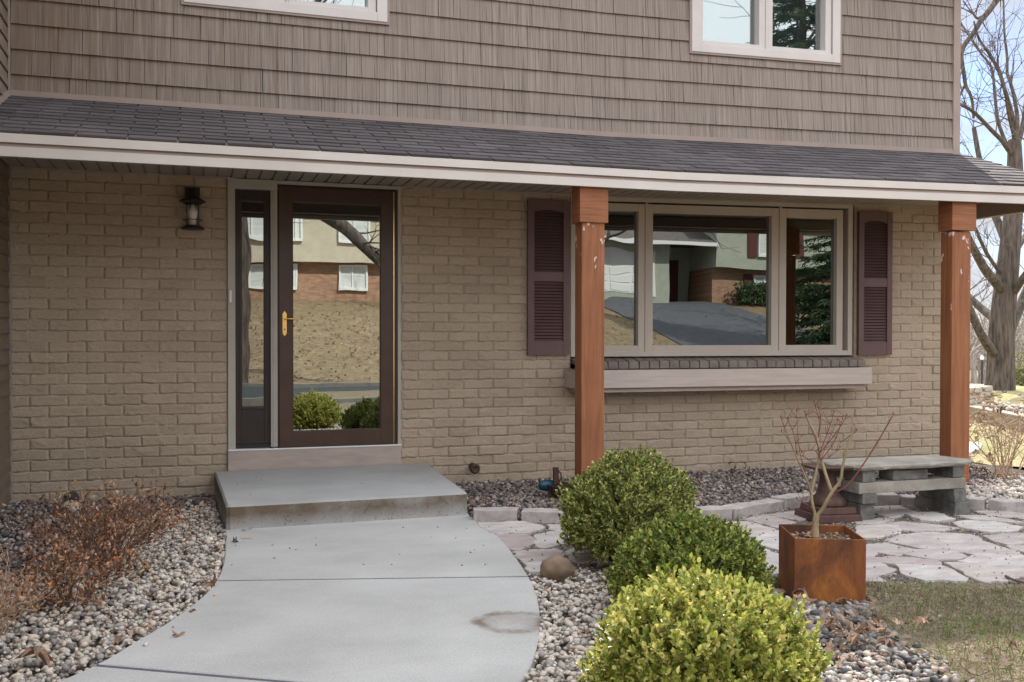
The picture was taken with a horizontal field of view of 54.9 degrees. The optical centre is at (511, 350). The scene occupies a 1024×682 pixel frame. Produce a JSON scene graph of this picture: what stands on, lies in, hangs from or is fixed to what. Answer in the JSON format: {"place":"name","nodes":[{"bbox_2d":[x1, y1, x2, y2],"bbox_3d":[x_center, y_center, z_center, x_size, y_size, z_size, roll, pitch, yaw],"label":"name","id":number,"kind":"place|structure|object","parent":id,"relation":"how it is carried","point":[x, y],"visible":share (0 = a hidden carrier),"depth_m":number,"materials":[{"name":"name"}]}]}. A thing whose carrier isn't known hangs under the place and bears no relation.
{"place":"outdoors","nodes":[
{"label":"outdoors","id":0,"kind":"place"},
{"bbox_2d":[143,540,238,646],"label":"gravel","id":1,"kind":"structure","parent":0,"point":[145,644],"depth_m":3.89,"materials":[{"name":"grey gravel"}]},
{"bbox_2d":[59,514,539,681],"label":"walkway","id":2,"kind":"structure","parent":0,"point":[321,603],"depth_m":4.33,"materials":[{"name":"concrete"}]},
{"bbox_2d":[271,527,485,565],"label":"buds and grit","id":3,"kind":"object","parent":2,"relation":"on","point":[391,564],"visible":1,"depth_m":5.57,"materials":[{"name":"brown plant"}]},
{"bbox_2d":[0,464,1023,681],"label":"bed soil","id":4,"kind":"structure","parent":0,"point":[565,615],"depth_m":4.54,"materials":[{"name":"brown soil"}]},
{"bbox_2d":[0,492,215,585],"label":"gravel","id":5,"kind":"structure","parent":4,"relation":"on","point":[12,546],"depth_m":6.62,"materials":[{"name":"grey gravel"}]},
{"bbox_2d":[63,491,79,501],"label":"dark stone","id":6,"kind":"object","parent":5,"relation":"on","point":[74,495],"visible":0.55,"depth_m":7.39,"materials":[{"name":"grey stone"}]},
{"bbox_2d":[61,500,81,513],"bbox_3d":[-3.149,1.120,7.027,0.148,0.108,0.113,0,1,12],"label":"pale stone","id":7,"kind":"object","parent":5,"relation":"on","point":[73,507],"visible":0.32,"depth_m":6.99,"materials":[{"name":"grey stone"}]},
{"bbox_2d":[0,501,228,681],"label":"gravel","id":8,"kind":"structure","parent":4,"relation":"on","point":[50,632],"depth_m":4.48,"materials":[{"name":"grey gravel"}]},
{"bbox_2d":[0,545,61,634],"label":"dry shrub","id":9,"kind":"object","parent":8,"relation":"on","point":[5,615],"visible":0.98,"depth_m":4.07,"materials":[{"name":"brown plant"}]},
{"bbox_2d":[15,646,53,666],"bbox_3d":[-1.795,1.145,3.688,0.140,0.074,0.064,0,1,-1],"label":"oak leaf","id":10,"kind":"object","parent":8,"relation":"on","point":[43,655],"visible":0.98,"depth_m":3.68,"materials":[{"name":"brown plant"}]},
{"bbox_2d":[0,534,148,613],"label":"dry shrub","id":11,"kind":"object","parent":8,"relation":"on","point":[52,572],"visible":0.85,"depth_m":4.50,"materials":[{"name":"brown plant"}]},
{"bbox_2d":[2,469,206,577],"bbox_3d":[-2.189,0.921,5.255,0.984,0.549,0.986,0,1,26],"label":"dry shrub","id":12,"kind":"object","parent":8,"relation":"on","point":[115,537],"visible":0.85,"depth_m":5.19,"materials":[{"name":"brown plant"}]},
{"bbox_2d":[214,463,466,529],"bbox_3d":[-1.273,1.089,7.249,1.722,0.256,1.652,0,1,-18],"label":"concrete step","id":13,"kind":"object","parent":4,"relation":"on","point":[295,497],"visible":0.86,"depth_m":6.69,"materials":[{"name":"grey concrete"}]},
{"bbox_2d":[473,507,518,521],"bbox_3d":[-0.110,1.119,6.614,0.312,0.124,0.146,0,1,0],"label":"edging stone","id":14,"kind":"object","parent":4,"relation":"on","point":[491,514],"visible":0.59,"depth_m":6.55,"materials":[{"name":"stone"}]},
{"bbox_2d":[695,505,731,518],"bbox_3d":[1.375,1.125,6.729,0.221,0.112,0.148,0,1,-5],"label":"edging stone","id":15,"kind":"object","parent":4,"relation":"on","point":[723,512],"visible":0.54,"depth_m":6.67,"materials":[{"name":"stone"}]},
{"bbox_2d":[785,597,974,681],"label":"gravel","id":16,"kind":"structure","parent":4,"relation":"on","point":[902,662],"depth_m":3.78,"materials":[{"name":"grey gravel"}]},
{"bbox_2d":[779,524,865,603],"bbox_3d":[1.504,1.033,4.805,0.329,0.304,0.365,0,1,3],"label":"steel planter","id":17,"kind":"object","parent":16,"relation":"on","point":[828,565],"visible":0.98,"depth_m":4.63,"materials":[{"name":"rusted weathering steel"},{"name":"gravel"}]},
{"bbox_2d":[780,395,893,537],"bbox_3d":[1.584,0.563,4.824,0.571,0.705,0.258,0,1,-9],"label":"maple sapling","id":18,"kind":"object","parent":17,"relation":"on","point":[815,527],"visible":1,"depth_m":4.82,"materials":[{"name":"brown plant"}]},
{"bbox_2d":[966,496,986,509],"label":"edging stone","id":19,"kind":"object","parent":4,"relation":"on","point":[977,503],"visible":0.57,"depth_m":7.07,"materials":[{"name":"stone"}]},
{"bbox_2d":[988,498,1023,512],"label":"edging stone","id":20,"kind":"object","parent":4,"relation":"on","point":[1002,504],"visible":0.59,"depth_m":6.98,"materials":[{"name":"stone"}]},
{"bbox_2d":[525,567,896,681],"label":"gravel","id":21,"kind":"structure","parent":0,"point":[560,629],"depth_m":4.22,"materials":[{"name":"grey gravel"}]},
{"bbox_2d":[540,555,574,580],"bbox_3d":[0.231,1.120,5.045,0.179,0.143,0.158,0,1,-18],"label":"boulder","id":22,"kind":"object","parent":21,"relation":"on","point":[558,568],"visible":0.93,"depth_m":4.99,"materials":[{"name":"beige stone"}]},
{"bbox_2d":[550,443,706,564],"bbox_3d":[0.640,0.855,5.398,0.879,0.690,0.824,0,1,-18],"label":"boxwood shrub","id":23,"kind":"object","parent":21,"relation":"on","point":[608,501],"visible":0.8,"depth_m":5.20,"materials":[{"name":"green plant"}]},
{"bbox_2d":[595,504,777,601],"bbox_3d":[0.800,0.948,4.414,0.756,0.531,0.781,1,1,37],"label":"boxwood shrub","id":24,"kind":"object","parent":21,"relation":"on","point":[718,544],"visible":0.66,"depth_m":4.26,"materials":[{"name":"green plant"}]},
{"bbox_2d":[576,552,834,681],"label":"boxwood shrub","id":25,"kind":"object","parent":21,"relation":"on","point":[694,625],"visible":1,"depth_m":2.97,"materials":[{"name":"green plant"}]},
{"bbox_2d":[452,464,1022,520],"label":"gravel","id":26,"kind":"structure","parent":0,"point":[737,487],"depth_m":8.13,"materials":[{"name":"grey gravel"}]},
{"bbox_2d":[0,453,1017,667],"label":"fallen leaves","id":27,"kind":"object","parent":26,"relation":"on","point":[859,630],"visible":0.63,"depth_m":4.07,"materials":[{"name":"brown plant"}]},
{"bbox_2d":[538,467,570,498],"bbox_3d":[0.367,1.036,7.622,0.262,0.275,0.235,1,1,31],"label":"garden ornament","id":28,"kind":"object","parent":26,"relation":"on","point":[550,486],"visible":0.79,"depth_m":7.58,"materials":[{"name":"blue ceramic"}]},
{"bbox_2d":[969,391,1023,479],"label":"bare shrub","id":29,"kind":"object","parent":26,"relation":"on","point":[1002,466],"visible":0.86,"depth_m":8.70,"materials":[{"name":"brown plant"}]},
{"bbox_2d":[770,355,1022,604],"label":"lawn","id":30,"kind":"structure","parent":0,"point":[779,590],"depth_m":5.02,"materials":[{"name":"green plant"}]},
{"bbox_2d":[0,0,1023,510],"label":"house","id":31,"kind":"structure","parent":30,"relation":"on","point":[450,240],"depth_m":8.27,"materials":[{"name":"brick"}]},
{"bbox_2d":[179,187,205,230],"bbox_3d":[-2.467,-1.105,7.617,0.199,0.339,0.218,0,1,-18],"label":"wall lantern","id":32,"kind":"object","parent":31,"relation":"attached to","point":[192,198],"depth_m":7.58,"materials":[{"name":"black metal"}]},
{"bbox_2d":[229,290,231,302],"bbox_3d":[-2.226,-0.429,7.796,0.016,0.097,0.012,0,1,-18],"label":"doorbell","id":33,"kind":"object","parent":31,"relation":"attached to","point":[230,296],"visible":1,"depth_m":7.79,"materials":[{"name":"white plastic"}]},
{"bbox_2d":[184,0,386,21],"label":"window","id":34,"kind":"structure","parent":31,"relation":"in","point":[370,10],"depth_m":7.98,"materials":[{"name":"white glass"}]},
{"bbox_2d":[293,203,378,429],"bbox_3d":[-1.463,-0.272,8.196,0.950,2.090,0.048,0,1,-18],"label":"door glass","id":35,"kind":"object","parent":31,"relation":"in","point":[336,247],"depth_m":8.18,"materials":[{"name":"clear glass"}]},
{"bbox_2d":[279,187,393,446],"bbox_3d":[-1.422,-0.269,8.055,0.936,2.092,0.084,0,1,-18],"label":"storm door","id":36,"kind":"structure","parent":31,"relation":"in","point":[288,437],"depth_m":8.06,"materials":[{"name":"brown metal"}]},
{"bbox_2d":[469,463,479,473],"bbox_3d":[-0.327,0.999,8.392,0.086,0.086,0.133,0,1,-18],"label":"wall spigot","id":37,"kind":"object","parent":31,"relation":"attached to","point":[474,468],"depth_m":8.34,"materials":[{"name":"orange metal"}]},
{"bbox_2d":[570,196,852,356],"bbox_3d":[1.898,-0.685,9.216,2.940,1.471,0.138,0,1,-18],"label":"window","id":38,"kind":"structure","parent":31,"relation":"in","point":[682,277],"depth_m":9.24,"materials":[{"name":"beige glass"}]},
{"bbox_2d":[565,367,871,392],"bbox_3d":[1.950,0.262,9.045,3.035,0.197,0.238,0,1,-18],"label":"window box","id":39,"kind":"object","parent":31,"relation":"attached to","point":[661,380],"visible":0.79,"depth_m":8.94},
{"bbox_2d":[692,0,840,62],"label":"window","id":40,"kind":"structure","parent":31,"relation":"in","point":[808,30],"depth_m":9.34,"materials":[{"name":"white glass"}]},
{"bbox_2d":[511,504,1023,588],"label":"patio base","id":41,"kind":"object","parent":30,"relation":"on","point":[595,567],"visible":0.11,"depth_m":5.80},
{"bbox_2d":[521,508,562,523],"bbox_3d":[0.211,1.124,6.592,0.296,0.121,0.142,0,1,7],"label":"edging stone","id":42,"kind":"object","parent":41,"relation":"on","point":[536,515],"visible":0.51,"depth_m":6.54,"materials":[{"name":"stone"}]},
{"bbox_2d":[477,505,1023,584],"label":"flagstone patio","id":43,"kind":"structure","parent":41,"relation":"on","point":[519,540],"depth_m":5.83,"materials":[{"name":"grey stone"}]},
{"bbox_2d":[488,507,1021,582],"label":"buds and grit","id":44,"kind":"object","parent":43,"relation":"on","point":[868,539],"visible":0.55,"depth_m":5.93,"materials":[{"name":"brown plant"}]},
{"bbox_2d":[794,463,862,523],"bbox_3d":[2.140,0.958,6.680,0.329,0.362,0.329,0,1,-11],"label":"iron pedestal","id":45,"kind":"object","parent":43,"relation":"on","point":[837,509],"visible":0.83,"depth_m":6.58,"materials":[{"name":"brown metal"}]},
{"bbox_2d":[810,455,973,519],"bbox_3d":[2.644,0.959,6.854,1.105,0.405,0.455,0,1,-18],"label":"stone bench","id":46,"kind":"object","parent":43,"relation":"on","point":[942,487],"visible":0.89,"depth_m":6.73,"materials":[{"name":"grey stone"}]},
{"bbox_2d":[1005,575,1023,583],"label":"fallen stick","id":47,"kind":"object","parent":43,"relation":"on","point":[1013,579],"visible":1,"depth_m":4.90,"materials":[{"name":"brown wood"}]},
{"bbox_2d":[481,503,1023,585],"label":"joint grit","id":48,"kind":"object","parent":41,"relation":"on","point":[783,510],"visible":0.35,"depth_m":6.11,"materials":[{"name":"grey gravel"}]},
{"bbox_2d":[722,498,783,518],"bbox_3d":[1.685,1.122,6.910,0.550,0.114,0.144,-1,1,-38],"label":"edging stone","id":49,"kind":"object","parent":41,"relation":"on","point":[752,508],"visible":0.56,"depth_m":6.85,"materials":[{"name":"stone"}]},
{"bbox_2d":[771,493,809,509],"bbox_3d":[2.028,1.114,7.182,0.321,0.123,0.149,-1,1,-40],"label":"edging stone","id":50,"kind":"object","parent":41,"relation":"on","point":[790,500],"visible":0.58,"depth_m":7.11,"materials":[{"name":"stone"}]},
{"bbox_2d":[876,492,898,504],"bbox_3d":[2.767,1.117,7.310,0.182,0.121,0.146,0,1,7],"label":"edging stone","id":51,"kind":"object","parent":41,"relation":"on","point":[890,498],"visible":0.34,"depth_m":7.25,"materials":[{"name":"stone"}]},
{"bbox_2d":[899,494,915,505],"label":"edging stone","id":52,"kind":"object","parent":41,"relation":"on","point":[908,500],"visible":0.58,"depth_m":7.21,"materials":[{"name":"stone"}]},
{"bbox_2d":[970,265,1023,383],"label":"woods","id":53,"kind":"object","parent":30,"relation":"on","point":[975,345],"visible":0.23,"depth_m":78.27,"materials":[{"name":"plant"}]},
{"bbox_2d":[831,576,1023,681],"bbox_3d":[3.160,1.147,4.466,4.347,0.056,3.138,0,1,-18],"label":"grass","id":54,"kind":"structure","parent":0,"point":[973,640],"depth_m":4.24,"materials":[{"name":"green plant"}]},
{"bbox_2d":[823,581,1023,681],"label":"thatch bits","id":55,"kind":"object","parent":54,"relation":"on","point":[990,615],"visible":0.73,"depth_m":4.34,"materials":[{"name":"brown plant"}]},
{"bbox_2d":[842,582,1023,680],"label":"thatch bits","id":56,"kind":"object","parent":54,"relation":"on","point":[885,619],"visible":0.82,"depth_m":4.29,"materials":[{"name":"beige plant"}]},
{"bbox_2d":[961,663,987,675],"bbox_3d":[1.696,1.181,3.644,0.108,0.010,0.108,1,1,38],"label":"fallen stick","id":57,"kind":"object","parent":54,"relation":"on","point":[972,673],"visible":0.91,"depth_m":3.61,"materials":[{"name":"beige wood"}]},
{"bbox_2d":[970,385,992,403],"bbox_3d":[8.727,0.793,19.524,1.098,0.430,1.355,1,1,43],"label":"timber planter","id":58,"kind":"object","parent":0,"point":[988,389],"visible":0.16,"depth_m":19.18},
{"bbox_2d":[960,0,1023,354],"label":"sky","id":59,"kind":"structure","parent":0,"point":[999,154],"materials":[{"name":"white"}]},
{"bbox_2d":[966,473,1023,509],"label":"gravel","id":60,"kind":"structure","parent":0,"point":[1009,489],"depth_m":8.03,"materials":[{"name":"grey gravel"}]},
{"bbox_2d":[969,384,1023,469],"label":"park lawn","id":61,"kind":"structure","parent":0,"point":[1017,460],"depth_m":12.47,"materials":[{"name":"yellow plant"}]},
{"bbox_2d":[969,442,981,454],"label":"stepping stone","id":62,"kind":"object","parent":61,"relation":"on","point":[971,449],"visible":0.44,"depth_m":11.19,"materials":[{"name":"white stone"}]},
{"bbox_2d":[980,356,983,383],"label":"lamp post","id":63,"kind":"object","parent":61,"relation":"on","point":[981,357],"visible":0.94,"depth_m":59.95,"materials":[{"name":"black metal"}]},
{"bbox_2d":[960,0,1023,390],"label":"shade tree","id":64,"kind":"object","parent":61,"relation":"on","point":[1003,314],"visible":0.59,"depth_m":23.75,"materials":[{"name":"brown plant"}]},
{"bbox_2d":[969,406,1023,430],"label":"timber edging","id":65,"kind":"object","parent":61,"relation":"on","point":[1013,415],"visible":0.29,"depth_m":14.06,"materials":[{"name":"beige wood"}]},
{"bbox_2d":[969,385,1023,475],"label":"fallen leaves","id":66,"kind":"object","parent":61,"relation":"on","point":[971,416],"visible":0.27,"depth_m":13.49,"materials":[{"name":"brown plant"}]},
{"bbox_2d":[1015,364,1023,385],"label":"round shrub","id":67,"kind":"object","parent":61,"relation":"on","point":[1019,369],"visible":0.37,"depth_m":28.81,"materials":[{"name":"green plant"}]},
{"bbox_2d":[1015,341,1023,385],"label":"evergreen tree","id":68,"kind":"object","parent":61,"relation":"on","point":[1022,352],"visible":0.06,"depth_m":34.69,"materials":[{"name":"green plant"}]},
{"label":"bed soil","id":69,"kind":"structure","parent":0,"visible":0},
{"bbox_2d":[981,402,1023,413],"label":"gravel","id":70,"kind":"structure","parent":69,"relation":"on","point":[1007,405],"depth_m":14.76,"materials":[{"name":"beige gravel"}]}
]}

